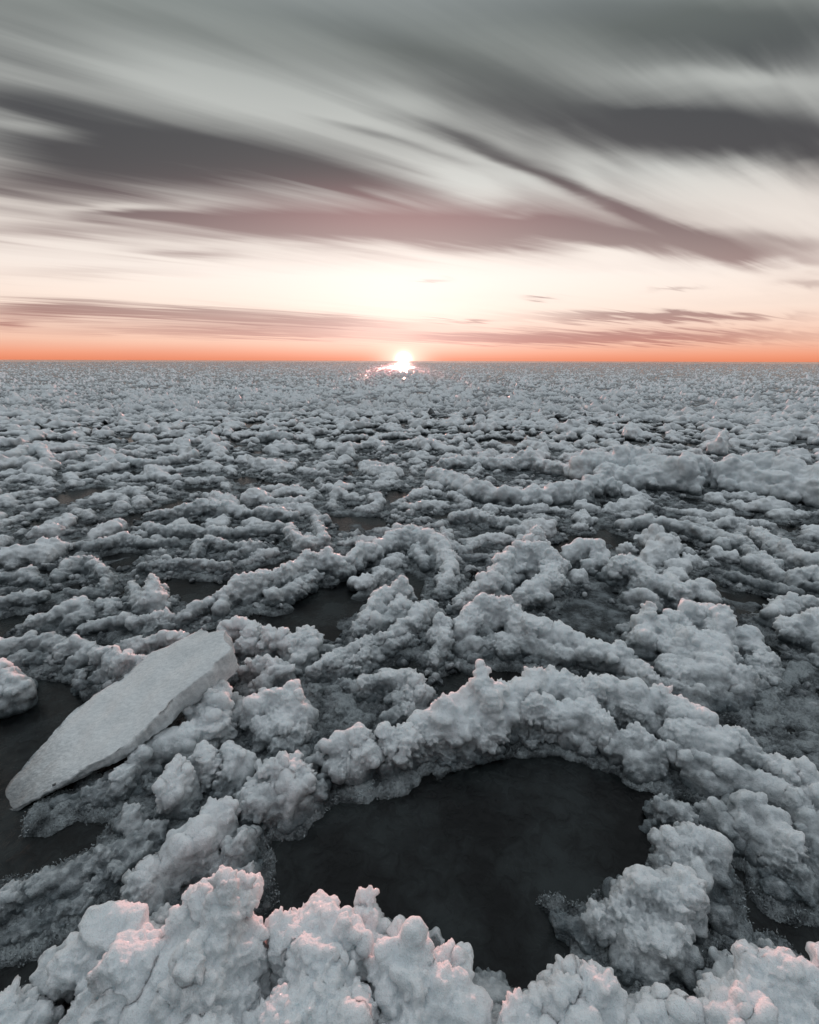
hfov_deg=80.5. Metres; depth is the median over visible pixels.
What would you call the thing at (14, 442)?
ice pan
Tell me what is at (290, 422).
ice pan
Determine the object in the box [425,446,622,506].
snow ridge
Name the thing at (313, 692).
snow lump
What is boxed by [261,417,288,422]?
ice pan
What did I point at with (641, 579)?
snow ridge
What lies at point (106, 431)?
ice pan
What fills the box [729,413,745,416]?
ice pan
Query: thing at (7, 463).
ice pan
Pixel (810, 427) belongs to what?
ice pan
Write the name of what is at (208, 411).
ice pan
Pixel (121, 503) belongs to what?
ice pan
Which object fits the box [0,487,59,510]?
ice pan
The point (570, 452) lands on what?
ice pan
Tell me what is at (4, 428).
ice pan
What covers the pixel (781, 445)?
ice pan
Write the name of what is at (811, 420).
ice pan
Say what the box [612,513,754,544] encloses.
snow ridge
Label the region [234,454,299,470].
ice pan
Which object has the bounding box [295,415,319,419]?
ice pan
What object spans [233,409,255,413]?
ice pan
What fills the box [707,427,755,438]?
ice pan
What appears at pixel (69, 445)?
ice pan
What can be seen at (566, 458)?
ice pan
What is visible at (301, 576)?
snow ridge
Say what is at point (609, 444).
ice pan
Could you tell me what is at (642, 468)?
snow block
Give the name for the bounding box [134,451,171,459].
ice pan
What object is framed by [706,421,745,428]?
ice pan
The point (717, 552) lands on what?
ice pan
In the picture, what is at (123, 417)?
ice pan
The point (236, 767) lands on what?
snow lump
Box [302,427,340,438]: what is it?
ice pan
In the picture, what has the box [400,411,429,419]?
ice pan
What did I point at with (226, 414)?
ice pan
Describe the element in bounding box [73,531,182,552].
snow ridge
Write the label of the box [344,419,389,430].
ice pan
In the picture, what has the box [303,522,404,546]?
ice pan
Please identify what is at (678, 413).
ice pan
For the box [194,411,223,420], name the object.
ice pan
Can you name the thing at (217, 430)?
ice pan
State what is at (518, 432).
ice pan
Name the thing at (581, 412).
ice pan
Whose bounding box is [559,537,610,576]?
snow ridge
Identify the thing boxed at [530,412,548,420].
ice pan
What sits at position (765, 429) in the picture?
ice pan
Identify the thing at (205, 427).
ice pan
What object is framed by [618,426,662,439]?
ice pan
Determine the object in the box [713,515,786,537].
ice pan
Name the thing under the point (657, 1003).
snow block
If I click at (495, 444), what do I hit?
ice pan
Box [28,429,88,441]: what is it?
ice pan
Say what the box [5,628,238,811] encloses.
ice slab
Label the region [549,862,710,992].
snow lump
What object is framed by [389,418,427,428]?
ice pan
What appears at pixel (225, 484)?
ice pan
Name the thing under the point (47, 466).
ice pan
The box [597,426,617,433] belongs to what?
ice pan
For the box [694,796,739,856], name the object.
snow lump
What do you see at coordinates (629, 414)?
ice pan
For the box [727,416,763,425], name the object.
ice pan
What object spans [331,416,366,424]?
ice pan
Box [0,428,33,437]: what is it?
ice pan
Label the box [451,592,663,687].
snow ridge
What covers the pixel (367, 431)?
ice pan
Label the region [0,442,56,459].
snow block
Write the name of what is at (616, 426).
ice pan
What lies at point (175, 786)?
snow lump
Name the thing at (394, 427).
ice pan
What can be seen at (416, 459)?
ice pan
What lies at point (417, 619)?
snow ridge
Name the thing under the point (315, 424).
ice pan
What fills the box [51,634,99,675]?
snow lump
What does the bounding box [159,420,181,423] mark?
ice pan
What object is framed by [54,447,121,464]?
ice pan
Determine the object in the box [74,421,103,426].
ice pan
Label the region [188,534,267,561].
snow ridge
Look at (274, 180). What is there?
sky
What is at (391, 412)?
ice pan
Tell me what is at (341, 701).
snow lump
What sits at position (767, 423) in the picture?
ice pan
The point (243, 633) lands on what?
snow lump
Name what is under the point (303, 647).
snow lump
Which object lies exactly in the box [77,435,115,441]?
ice pan
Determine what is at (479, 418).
ice pan
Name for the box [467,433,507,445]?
ice pan
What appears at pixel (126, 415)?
ice pan
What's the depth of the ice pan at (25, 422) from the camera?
11.11 m
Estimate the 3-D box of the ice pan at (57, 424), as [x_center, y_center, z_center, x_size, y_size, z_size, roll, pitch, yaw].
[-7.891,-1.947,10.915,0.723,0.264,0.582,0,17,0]
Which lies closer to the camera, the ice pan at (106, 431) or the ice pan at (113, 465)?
the ice pan at (113, 465)
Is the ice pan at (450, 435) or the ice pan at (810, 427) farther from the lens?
the ice pan at (810, 427)
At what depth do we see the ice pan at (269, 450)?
7.93 m
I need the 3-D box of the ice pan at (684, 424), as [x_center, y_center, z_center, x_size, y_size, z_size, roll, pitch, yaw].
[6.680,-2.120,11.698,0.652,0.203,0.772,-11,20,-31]
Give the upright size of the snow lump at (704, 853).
0.183 m
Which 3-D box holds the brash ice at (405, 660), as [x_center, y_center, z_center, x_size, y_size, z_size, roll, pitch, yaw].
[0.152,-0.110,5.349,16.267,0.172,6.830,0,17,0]
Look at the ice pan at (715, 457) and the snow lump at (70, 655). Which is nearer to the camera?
the snow lump at (70, 655)
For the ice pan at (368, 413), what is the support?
on the water
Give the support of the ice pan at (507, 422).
on the water
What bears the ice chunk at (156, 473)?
on the water
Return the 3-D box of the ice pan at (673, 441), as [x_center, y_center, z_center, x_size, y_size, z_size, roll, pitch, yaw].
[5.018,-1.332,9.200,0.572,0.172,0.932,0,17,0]
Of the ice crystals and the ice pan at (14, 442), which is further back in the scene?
the ice pan at (14, 442)
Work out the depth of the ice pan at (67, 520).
4.51 m
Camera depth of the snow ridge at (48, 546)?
3.79 m
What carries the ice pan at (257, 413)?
on the water
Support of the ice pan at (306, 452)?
on the water
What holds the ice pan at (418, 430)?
on the water
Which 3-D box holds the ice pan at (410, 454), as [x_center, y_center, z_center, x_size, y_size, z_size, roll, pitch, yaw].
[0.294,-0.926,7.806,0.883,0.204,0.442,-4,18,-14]
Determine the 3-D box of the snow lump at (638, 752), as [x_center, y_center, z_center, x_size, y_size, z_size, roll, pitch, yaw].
[0.881,0.933,1.865,0.220,0.183,0.269,-15,23,-40]
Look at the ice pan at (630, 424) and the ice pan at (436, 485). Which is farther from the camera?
the ice pan at (630, 424)
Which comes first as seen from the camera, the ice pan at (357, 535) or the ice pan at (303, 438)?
the ice pan at (357, 535)
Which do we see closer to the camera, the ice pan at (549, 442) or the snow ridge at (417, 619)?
the snow ridge at (417, 619)
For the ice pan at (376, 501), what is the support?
on the water
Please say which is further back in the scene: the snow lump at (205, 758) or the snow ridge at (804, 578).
the snow ridge at (804, 578)
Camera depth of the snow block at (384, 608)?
2.81 m
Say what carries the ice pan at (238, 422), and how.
on the water
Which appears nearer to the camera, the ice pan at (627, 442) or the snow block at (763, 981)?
the snow block at (763, 981)
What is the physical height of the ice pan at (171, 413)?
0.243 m
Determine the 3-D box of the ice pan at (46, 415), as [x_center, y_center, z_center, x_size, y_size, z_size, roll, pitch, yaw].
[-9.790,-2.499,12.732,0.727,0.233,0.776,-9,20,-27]
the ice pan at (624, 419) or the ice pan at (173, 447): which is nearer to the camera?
the ice pan at (173, 447)
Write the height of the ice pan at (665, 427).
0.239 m
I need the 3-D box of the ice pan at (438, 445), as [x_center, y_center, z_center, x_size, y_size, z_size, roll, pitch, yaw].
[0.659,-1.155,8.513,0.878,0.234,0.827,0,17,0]
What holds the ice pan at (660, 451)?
on the water
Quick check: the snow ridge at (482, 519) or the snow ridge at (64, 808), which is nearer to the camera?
the snow ridge at (64, 808)
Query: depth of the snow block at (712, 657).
2.39 m
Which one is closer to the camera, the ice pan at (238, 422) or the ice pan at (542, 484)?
the ice pan at (542, 484)
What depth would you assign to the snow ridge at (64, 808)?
1.67 m
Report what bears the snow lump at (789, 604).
on the water
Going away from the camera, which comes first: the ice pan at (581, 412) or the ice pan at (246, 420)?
the ice pan at (246, 420)
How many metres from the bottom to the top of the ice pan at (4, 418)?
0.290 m
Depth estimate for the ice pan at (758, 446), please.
8.75 m
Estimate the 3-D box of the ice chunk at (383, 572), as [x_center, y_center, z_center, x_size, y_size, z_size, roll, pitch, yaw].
[-0.404,0.415,3.581,0.792,0.149,0.728,0,17,0]
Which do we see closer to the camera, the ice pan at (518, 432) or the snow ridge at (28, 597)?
the snow ridge at (28, 597)
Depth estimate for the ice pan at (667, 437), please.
9.41 m
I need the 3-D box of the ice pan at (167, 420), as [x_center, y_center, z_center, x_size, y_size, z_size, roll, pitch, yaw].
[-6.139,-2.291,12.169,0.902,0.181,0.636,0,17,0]
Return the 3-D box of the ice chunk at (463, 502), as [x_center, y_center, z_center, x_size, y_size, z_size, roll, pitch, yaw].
[0.243,-0.129,5.310,0.919,0.164,0.723,0,17,0]
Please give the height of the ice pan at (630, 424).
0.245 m
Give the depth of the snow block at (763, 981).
1.05 m
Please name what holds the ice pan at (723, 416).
on the water
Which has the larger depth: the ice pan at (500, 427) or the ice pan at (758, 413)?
the ice pan at (758, 413)
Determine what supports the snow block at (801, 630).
on the water
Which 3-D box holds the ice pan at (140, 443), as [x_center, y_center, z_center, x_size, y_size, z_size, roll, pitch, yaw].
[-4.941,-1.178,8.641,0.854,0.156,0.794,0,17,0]
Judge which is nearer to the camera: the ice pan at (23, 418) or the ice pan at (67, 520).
the ice pan at (67, 520)
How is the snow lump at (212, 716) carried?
on the water
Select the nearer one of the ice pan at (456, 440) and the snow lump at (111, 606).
the snow lump at (111, 606)
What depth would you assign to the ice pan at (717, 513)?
4.78 m
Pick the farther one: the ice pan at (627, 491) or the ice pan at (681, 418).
the ice pan at (681, 418)
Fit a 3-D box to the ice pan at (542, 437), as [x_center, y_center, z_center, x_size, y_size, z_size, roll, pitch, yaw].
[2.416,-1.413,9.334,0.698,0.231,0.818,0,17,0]
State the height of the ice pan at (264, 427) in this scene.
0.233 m
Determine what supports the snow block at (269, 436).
on the water
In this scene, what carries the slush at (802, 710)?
on the water
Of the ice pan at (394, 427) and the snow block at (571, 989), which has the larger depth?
the ice pan at (394, 427)
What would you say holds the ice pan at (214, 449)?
on the water
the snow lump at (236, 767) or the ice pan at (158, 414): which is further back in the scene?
the ice pan at (158, 414)
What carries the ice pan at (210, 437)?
on the water
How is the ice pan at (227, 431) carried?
on the water
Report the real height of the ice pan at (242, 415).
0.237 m
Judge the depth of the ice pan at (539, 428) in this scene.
10.94 m
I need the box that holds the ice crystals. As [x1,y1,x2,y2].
[0,617,818,991]
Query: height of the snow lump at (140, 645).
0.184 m
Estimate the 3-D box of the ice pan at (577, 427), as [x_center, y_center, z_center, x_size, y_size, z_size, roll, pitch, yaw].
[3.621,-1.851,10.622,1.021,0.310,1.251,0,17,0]
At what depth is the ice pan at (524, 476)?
6.52 m
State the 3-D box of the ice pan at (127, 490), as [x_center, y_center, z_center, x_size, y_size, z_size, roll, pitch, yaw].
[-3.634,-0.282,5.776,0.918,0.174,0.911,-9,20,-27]
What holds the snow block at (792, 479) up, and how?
on the water
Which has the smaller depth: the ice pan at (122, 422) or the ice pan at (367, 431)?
the ice pan at (367, 431)
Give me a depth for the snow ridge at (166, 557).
3.60 m
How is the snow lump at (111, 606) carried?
on the water
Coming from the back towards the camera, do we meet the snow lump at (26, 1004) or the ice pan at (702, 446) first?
the ice pan at (702, 446)
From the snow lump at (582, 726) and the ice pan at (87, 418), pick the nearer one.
the snow lump at (582, 726)
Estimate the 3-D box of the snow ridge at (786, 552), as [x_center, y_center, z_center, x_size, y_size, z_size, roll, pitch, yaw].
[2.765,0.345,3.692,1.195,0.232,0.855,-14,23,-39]
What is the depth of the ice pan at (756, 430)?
10.39 m
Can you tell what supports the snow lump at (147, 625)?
on the water
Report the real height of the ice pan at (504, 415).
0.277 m
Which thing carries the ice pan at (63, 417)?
on the water
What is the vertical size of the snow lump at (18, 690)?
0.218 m
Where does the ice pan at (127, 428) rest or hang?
on the water
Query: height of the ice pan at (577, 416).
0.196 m
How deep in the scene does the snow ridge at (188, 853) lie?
1.43 m
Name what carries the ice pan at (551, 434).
on the water
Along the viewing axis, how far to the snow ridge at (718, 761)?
1.73 m
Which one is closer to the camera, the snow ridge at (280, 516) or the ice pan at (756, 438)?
the snow ridge at (280, 516)
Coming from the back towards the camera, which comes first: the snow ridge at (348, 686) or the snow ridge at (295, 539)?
the snow ridge at (295, 539)
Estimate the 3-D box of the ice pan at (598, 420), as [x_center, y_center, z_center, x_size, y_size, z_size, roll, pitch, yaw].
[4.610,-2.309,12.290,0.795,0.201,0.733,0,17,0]
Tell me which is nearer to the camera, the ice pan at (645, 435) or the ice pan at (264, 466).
the ice pan at (264, 466)
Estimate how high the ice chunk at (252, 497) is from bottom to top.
0.236 m
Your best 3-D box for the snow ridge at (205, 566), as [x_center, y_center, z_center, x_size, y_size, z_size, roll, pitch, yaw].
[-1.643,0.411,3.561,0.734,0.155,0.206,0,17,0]
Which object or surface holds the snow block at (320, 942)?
on the water
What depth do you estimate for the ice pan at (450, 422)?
11.36 m
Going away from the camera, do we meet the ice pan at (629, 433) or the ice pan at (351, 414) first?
the ice pan at (629, 433)
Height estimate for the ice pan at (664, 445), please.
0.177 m
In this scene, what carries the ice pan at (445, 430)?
on the water
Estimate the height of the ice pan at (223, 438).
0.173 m
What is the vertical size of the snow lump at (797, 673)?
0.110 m
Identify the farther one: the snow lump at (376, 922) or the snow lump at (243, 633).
the snow lump at (243, 633)
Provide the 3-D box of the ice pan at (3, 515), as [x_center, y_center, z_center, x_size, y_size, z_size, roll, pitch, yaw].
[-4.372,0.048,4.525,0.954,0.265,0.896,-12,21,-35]
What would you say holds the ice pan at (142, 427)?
on the water
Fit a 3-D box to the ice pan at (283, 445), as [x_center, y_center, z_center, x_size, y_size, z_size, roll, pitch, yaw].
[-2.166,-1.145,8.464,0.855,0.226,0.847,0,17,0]
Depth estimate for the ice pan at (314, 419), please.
11.77 m
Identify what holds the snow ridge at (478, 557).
on the water
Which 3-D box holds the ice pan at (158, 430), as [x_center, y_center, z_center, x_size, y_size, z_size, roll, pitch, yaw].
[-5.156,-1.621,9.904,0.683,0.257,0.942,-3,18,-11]
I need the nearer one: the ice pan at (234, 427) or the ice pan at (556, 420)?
the ice pan at (234, 427)
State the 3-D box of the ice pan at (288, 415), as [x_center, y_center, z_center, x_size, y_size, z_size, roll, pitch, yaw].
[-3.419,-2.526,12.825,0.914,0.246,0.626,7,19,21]
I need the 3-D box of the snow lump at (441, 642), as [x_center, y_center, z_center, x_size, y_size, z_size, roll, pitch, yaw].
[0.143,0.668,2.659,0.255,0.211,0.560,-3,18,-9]
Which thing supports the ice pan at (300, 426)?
on the water
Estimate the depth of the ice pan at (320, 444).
8.51 m
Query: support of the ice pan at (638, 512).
on the water
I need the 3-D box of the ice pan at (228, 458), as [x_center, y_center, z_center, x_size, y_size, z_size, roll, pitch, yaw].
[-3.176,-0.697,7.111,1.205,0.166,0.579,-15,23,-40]
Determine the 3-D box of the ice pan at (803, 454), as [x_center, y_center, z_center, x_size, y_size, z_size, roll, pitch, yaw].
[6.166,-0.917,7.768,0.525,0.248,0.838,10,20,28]
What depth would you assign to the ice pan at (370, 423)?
11.39 m
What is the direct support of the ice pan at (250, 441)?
on the water
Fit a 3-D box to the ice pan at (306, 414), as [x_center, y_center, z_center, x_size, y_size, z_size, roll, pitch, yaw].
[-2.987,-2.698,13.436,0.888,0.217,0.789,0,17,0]
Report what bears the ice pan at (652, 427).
on the water
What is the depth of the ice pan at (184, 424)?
11.34 m
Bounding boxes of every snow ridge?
[0,564,45,587]
[0,588,51,609]
[0,816,169,948]
[38,772,157,823]
[48,555,118,599]
[61,448,200,472]
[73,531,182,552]
[120,796,241,915]
[136,498,304,538]
[136,557,234,575]
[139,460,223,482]
[159,554,171,560]
[171,569,260,629]
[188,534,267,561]
[210,540,383,621]
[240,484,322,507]
[280,514,335,553]
[304,599,446,687]
[325,632,420,684]
[333,677,377,703]
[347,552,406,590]
[372,523,467,602]
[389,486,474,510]
[406,659,718,771]
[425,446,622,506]
[438,507,531,554]
[444,525,571,617]
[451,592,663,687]
[458,550,500,562]
[462,646,541,663]
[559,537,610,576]
[596,552,724,613]
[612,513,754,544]
[656,716,818,874]
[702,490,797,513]
[710,525,818,595]
[720,789,818,907]
[735,553,818,594]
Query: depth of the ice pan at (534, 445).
8.28 m
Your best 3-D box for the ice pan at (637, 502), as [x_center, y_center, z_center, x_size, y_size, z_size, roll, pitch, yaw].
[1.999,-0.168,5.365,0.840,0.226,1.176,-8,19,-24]
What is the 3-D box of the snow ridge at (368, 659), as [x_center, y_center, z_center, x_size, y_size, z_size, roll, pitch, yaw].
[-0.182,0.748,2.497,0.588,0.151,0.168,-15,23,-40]
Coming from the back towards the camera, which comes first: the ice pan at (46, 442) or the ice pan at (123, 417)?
the ice pan at (123, 417)
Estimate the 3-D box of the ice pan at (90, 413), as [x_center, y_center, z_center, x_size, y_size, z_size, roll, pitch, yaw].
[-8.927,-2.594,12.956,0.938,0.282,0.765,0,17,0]
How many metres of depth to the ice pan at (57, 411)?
13.48 m
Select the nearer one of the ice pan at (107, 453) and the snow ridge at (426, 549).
the snow ridge at (426, 549)
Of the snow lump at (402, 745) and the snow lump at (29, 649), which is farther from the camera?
the snow lump at (29, 649)
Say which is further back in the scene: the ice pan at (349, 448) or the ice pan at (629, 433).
the ice pan at (629, 433)
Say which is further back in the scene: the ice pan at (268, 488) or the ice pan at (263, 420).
the ice pan at (263, 420)
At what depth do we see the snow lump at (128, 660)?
2.31 m
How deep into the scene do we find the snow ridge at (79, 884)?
1.40 m
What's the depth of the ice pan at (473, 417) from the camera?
13.12 m
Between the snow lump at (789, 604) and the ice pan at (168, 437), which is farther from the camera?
the ice pan at (168, 437)
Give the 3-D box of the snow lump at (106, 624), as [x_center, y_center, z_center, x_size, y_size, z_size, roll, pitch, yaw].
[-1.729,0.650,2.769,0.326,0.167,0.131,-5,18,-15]
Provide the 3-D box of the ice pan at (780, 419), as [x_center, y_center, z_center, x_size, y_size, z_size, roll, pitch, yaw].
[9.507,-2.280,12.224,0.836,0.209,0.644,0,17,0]
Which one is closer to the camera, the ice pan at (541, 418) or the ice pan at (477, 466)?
the ice pan at (477, 466)
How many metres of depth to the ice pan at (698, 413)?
13.57 m
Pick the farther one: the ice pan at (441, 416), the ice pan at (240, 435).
the ice pan at (441, 416)
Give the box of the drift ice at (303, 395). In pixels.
[0,362,818,428]
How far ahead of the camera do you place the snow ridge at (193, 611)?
2.86 m
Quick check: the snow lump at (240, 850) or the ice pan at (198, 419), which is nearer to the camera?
the snow lump at (240, 850)
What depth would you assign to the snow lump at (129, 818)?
1.58 m
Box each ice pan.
[0,410,29,418]
[0,416,9,420]
[0,417,46,425]
[0,424,16,431]
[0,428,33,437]
[0,434,32,447]
[0,454,37,477]
[0,473,60,492]
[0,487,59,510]
[0,508,78,536]
[0,510,7,519]
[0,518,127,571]
[7,425,50,430]
[16,415,60,419]
[19,453,106,476]
[21,412,51,417]
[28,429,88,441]
[32,440,60,444]
[41,409,61,414]
[42,419,80,430]
[42,427,91,434]
[47,440,86,452]
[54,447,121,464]
[56,410,99,416]
[58,414,85,421]
[59,407,98,415]
[61,445,107,456]
[61,459,132,482]
[64,475,148,495]
[65,492,131,520]
[68,438,128,445]
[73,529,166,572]
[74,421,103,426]
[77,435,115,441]
[79,423,115,430]
[80,415,110,421]
[91,426,133,438]
[93,413,132,416]
[108,439,160,450]
[110,424,136,433]
[111,416,133,425]
[118,418,145,425]
[119,442,179,455]
[130,412,165,418]
[131,489,168,509]
[132,429,197,442]
[133,421,182,432]
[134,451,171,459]
[147,417,184,423]
[148,425,171,434]
[155,475,233,497]
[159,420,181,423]
[160,411,179,415]
[167,412,194,420]
[167,490,239,527]
[173,431,220,448]
[177,442,228,458]
[179,421,220,428]
[185,416,212,422]
[185,424,213,429]
[185,425,222,435]
[188,454,234,463]
[194,408,230,413]
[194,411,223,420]
[197,435,228,441]
[217,437,259,449]
[219,419,245,427]
[220,426,257,436]
[221,412,264,421]
[222,411,248,416]
[222,417,254,422]
[222,456,287,476]
[224,423,260,430]
[230,430,264,440]
[231,445,280,456]
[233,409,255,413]
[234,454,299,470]
[236,536,280,565]
[240,502,321,526]
[247,473,304,491]
[250,409,290,417]
[258,423,293,431]
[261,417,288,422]
[262,438,310,452]
[264,418,297,427]
[265,427,301,434]
[266,412,294,419]
[268,433,315,443]
[292,410,317,417]
[293,422,345,431]
[294,448,338,458]
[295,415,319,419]
[296,462,349,476]
[298,417,331,424]
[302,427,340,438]
[303,454,352,467]
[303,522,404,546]
[305,422,329,425]
[311,438,363,449]
[313,471,399,492]
[321,407,359,420]
[322,486,385,513]
[323,434,369,441]
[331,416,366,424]
[331,436,386,456]
[337,418,381,427]
[343,428,382,435]
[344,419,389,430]
[358,409,382,416]
[358,459,404,476]
[359,479,412,494]
[371,413,415,423]
[371,431,424,445]
[372,454,408,466]
[386,409,412,415]
[386,424,413,432]
[386,436,431,453]
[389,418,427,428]
[389,509,461,535]
[399,425,430,436]
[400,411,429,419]
[401,450,448,458]
[406,475,496,491]
[408,462,484,475]
[410,453,461,463]
[426,418,465,428]
[427,430,484,439]
[427,435,465,444]
[428,426,458,433]
[430,415,446,418]
[430,439,469,452]
[432,417,472,424]
[447,412,463,417]
[458,532,589,584]
[459,422,499,433]
[461,448,499,457]
[466,414,485,419]
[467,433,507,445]
[471,439,512,450]
[472,421,503,429]
[474,414,513,423]
[481,502,598,539]
[484,418,520,427]
[486,410,515,418]
[488,412,529,419]
[489,427,536,438]
[493,469,551,479]
[495,452,515,457]
[499,439,551,452]
[506,424,551,432]
[507,479,551,487]
[514,432,549,441]
[520,416,557,423]
[521,420,556,427]
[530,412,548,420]
[534,431,566,438]
[535,449,570,463]
[536,439,572,448]
[548,418,577,422]
[550,438,620,451]
[552,419,597,436]
[552,431,595,442]
[554,446,606,456]
[558,414,594,420]
[572,410,615,415]
[573,494,654,514]
[577,418,620,429]
[580,427,638,439]
[586,416,607,424]
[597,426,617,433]
[598,437,652,445]
[599,413,630,423]
[600,421,625,428]
[603,509,718,540]
[609,441,645,451]
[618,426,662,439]
[619,410,649,415]
[620,484,670,500]
[622,421,660,432]
[630,418,662,425]
[642,424,695,429]
[643,442,702,451]
[650,436,687,445]
[650,447,709,456]
[651,413,669,416]
[656,422,701,434]
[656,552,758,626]
[663,415,694,424]
[664,432,716,443]
[664,500,735,520]
[665,427,720,439]
[670,411,700,417]
[672,421,705,427]
[686,411,711,415]
[696,419,744,433]
[696,440,712,449]
[704,545,740,564]
[705,413,734,419]
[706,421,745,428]
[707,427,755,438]
[709,455,718,459]
[711,446,757,458]
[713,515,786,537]
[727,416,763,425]
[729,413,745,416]
[729,438,769,452]
[745,433,806,447]
[746,424,790,432]
[747,411,770,419]
[747,428,775,434]
[755,418,789,427]
[763,508,818,526]
[766,442,811,452]
[768,426,818,444]
[773,411,806,419]
[773,418,798,421]
[775,448,816,463]
[781,424,818,430]
[796,524,818,544]
[799,422,818,428]
[803,415,818,424]
[811,433,818,445]
[812,452,818,458]
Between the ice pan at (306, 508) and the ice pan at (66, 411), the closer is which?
the ice pan at (306, 508)
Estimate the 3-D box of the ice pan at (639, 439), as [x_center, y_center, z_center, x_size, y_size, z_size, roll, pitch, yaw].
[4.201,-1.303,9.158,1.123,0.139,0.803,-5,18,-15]
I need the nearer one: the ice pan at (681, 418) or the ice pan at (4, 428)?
the ice pan at (4, 428)
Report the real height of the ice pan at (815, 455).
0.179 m
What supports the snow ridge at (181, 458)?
on the water
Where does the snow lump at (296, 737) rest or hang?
on the water
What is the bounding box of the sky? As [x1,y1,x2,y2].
[0,0,818,361]
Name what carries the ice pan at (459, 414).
on the water
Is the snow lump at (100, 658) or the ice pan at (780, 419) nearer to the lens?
the snow lump at (100, 658)
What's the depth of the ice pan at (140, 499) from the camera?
5.22 m
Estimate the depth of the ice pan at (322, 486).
6.06 m
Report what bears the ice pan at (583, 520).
on the water
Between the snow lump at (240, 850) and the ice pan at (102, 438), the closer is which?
the snow lump at (240, 850)
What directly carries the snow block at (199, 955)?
on the water
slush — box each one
[0,442,818,1008]
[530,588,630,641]
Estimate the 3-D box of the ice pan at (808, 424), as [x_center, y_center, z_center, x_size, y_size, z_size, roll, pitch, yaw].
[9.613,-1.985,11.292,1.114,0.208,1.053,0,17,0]
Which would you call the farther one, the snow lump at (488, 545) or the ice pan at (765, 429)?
the ice pan at (765, 429)
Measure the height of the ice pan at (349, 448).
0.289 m
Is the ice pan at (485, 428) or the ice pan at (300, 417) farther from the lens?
the ice pan at (300, 417)
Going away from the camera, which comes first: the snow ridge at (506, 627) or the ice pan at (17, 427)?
the snow ridge at (506, 627)
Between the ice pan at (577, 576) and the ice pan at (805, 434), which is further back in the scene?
the ice pan at (805, 434)
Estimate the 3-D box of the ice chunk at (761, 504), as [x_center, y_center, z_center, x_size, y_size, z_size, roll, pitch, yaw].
[3.684,-0.136,5.253,0.851,0.225,0.806,0,17,0]
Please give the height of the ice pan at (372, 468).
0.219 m
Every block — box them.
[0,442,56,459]
[29,865,271,1023]
[242,889,379,1023]
[255,430,294,442]
[349,575,417,638]
[363,914,512,1023]
[491,954,627,1023]
[563,443,714,495]
[605,523,696,573]
[615,598,786,712]
[626,982,704,1023]
[693,938,818,1023]
[709,451,818,508]
[772,607,818,668]
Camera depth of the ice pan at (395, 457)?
7.50 m
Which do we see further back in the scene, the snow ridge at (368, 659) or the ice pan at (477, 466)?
the ice pan at (477, 466)
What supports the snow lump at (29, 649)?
on the water
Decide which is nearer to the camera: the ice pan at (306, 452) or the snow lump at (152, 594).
the snow lump at (152, 594)
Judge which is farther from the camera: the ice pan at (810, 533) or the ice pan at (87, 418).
the ice pan at (87, 418)
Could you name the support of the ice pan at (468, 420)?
on the water
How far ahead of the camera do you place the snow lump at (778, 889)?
1.40 m
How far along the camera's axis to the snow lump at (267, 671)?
2.30 m
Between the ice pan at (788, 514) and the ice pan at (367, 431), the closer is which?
the ice pan at (788, 514)
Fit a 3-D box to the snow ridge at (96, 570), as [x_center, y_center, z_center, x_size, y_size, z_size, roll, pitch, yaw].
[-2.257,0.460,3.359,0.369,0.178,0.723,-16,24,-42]
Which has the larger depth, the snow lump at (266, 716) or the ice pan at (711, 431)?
the ice pan at (711, 431)
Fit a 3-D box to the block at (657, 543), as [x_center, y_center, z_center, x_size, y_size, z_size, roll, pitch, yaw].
[1.735,0.282,3.813,1.042,0.278,0.676,-12,21,-34]
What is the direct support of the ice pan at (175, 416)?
on the water
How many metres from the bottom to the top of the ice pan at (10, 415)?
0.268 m
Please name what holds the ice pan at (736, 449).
on the water
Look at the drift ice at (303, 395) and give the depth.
25.09 m
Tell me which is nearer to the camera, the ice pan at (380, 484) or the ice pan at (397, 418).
the ice pan at (380, 484)
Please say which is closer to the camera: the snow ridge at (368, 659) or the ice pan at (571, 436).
the snow ridge at (368, 659)
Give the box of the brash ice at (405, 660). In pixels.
[0,446,818,714]
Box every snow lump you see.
[0,630,68,668]
[0,657,37,718]
[0,975,64,1023]
[21,595,100,633]
[49,679,247,811]
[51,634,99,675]
[70,645,125,695]
[76,611,138,636]
[94,596,127,618]
[108,648,148,682]
[110,802,152,838]
[114,629,189,654]
[120,573,179,615]
[125,607,175,637]
[151,753,203,821]
[187,740,222,793]
[204,740,258,799]
[208,825,263,876]
[216,615,262,660]
[232,750,332,839]
[237,653,303,694]
[237,679,318,757]
[254,624,334,673]
[266,722,320,759]
[304,682,324,708]
[304,722,384,785]
[320,684,364,723]
[353,885,392,983]
[354,667,435,726]
[371,721,428,781]
[420,612,457,671]
[481,541,492,548]
[518,691,617,757]
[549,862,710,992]
[596,721,676,784]
[638,793,698,833]
[647,821,737,905]
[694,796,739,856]
[705,428,735,456]
[707,901,737,939]
[750,657,818,753]
[752,591,818,629]
[758,875,793,906]
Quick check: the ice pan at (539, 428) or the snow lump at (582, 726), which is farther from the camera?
the ice pan at (539, 428)
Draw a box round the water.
[0,360,818,991]
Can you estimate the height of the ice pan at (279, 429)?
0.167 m
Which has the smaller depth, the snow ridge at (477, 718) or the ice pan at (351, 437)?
the snow ridge at (477, 718)
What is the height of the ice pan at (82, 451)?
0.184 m
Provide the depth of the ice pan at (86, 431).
10.37 m
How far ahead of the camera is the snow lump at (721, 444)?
7.97 m
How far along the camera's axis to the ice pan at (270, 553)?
3.76 m

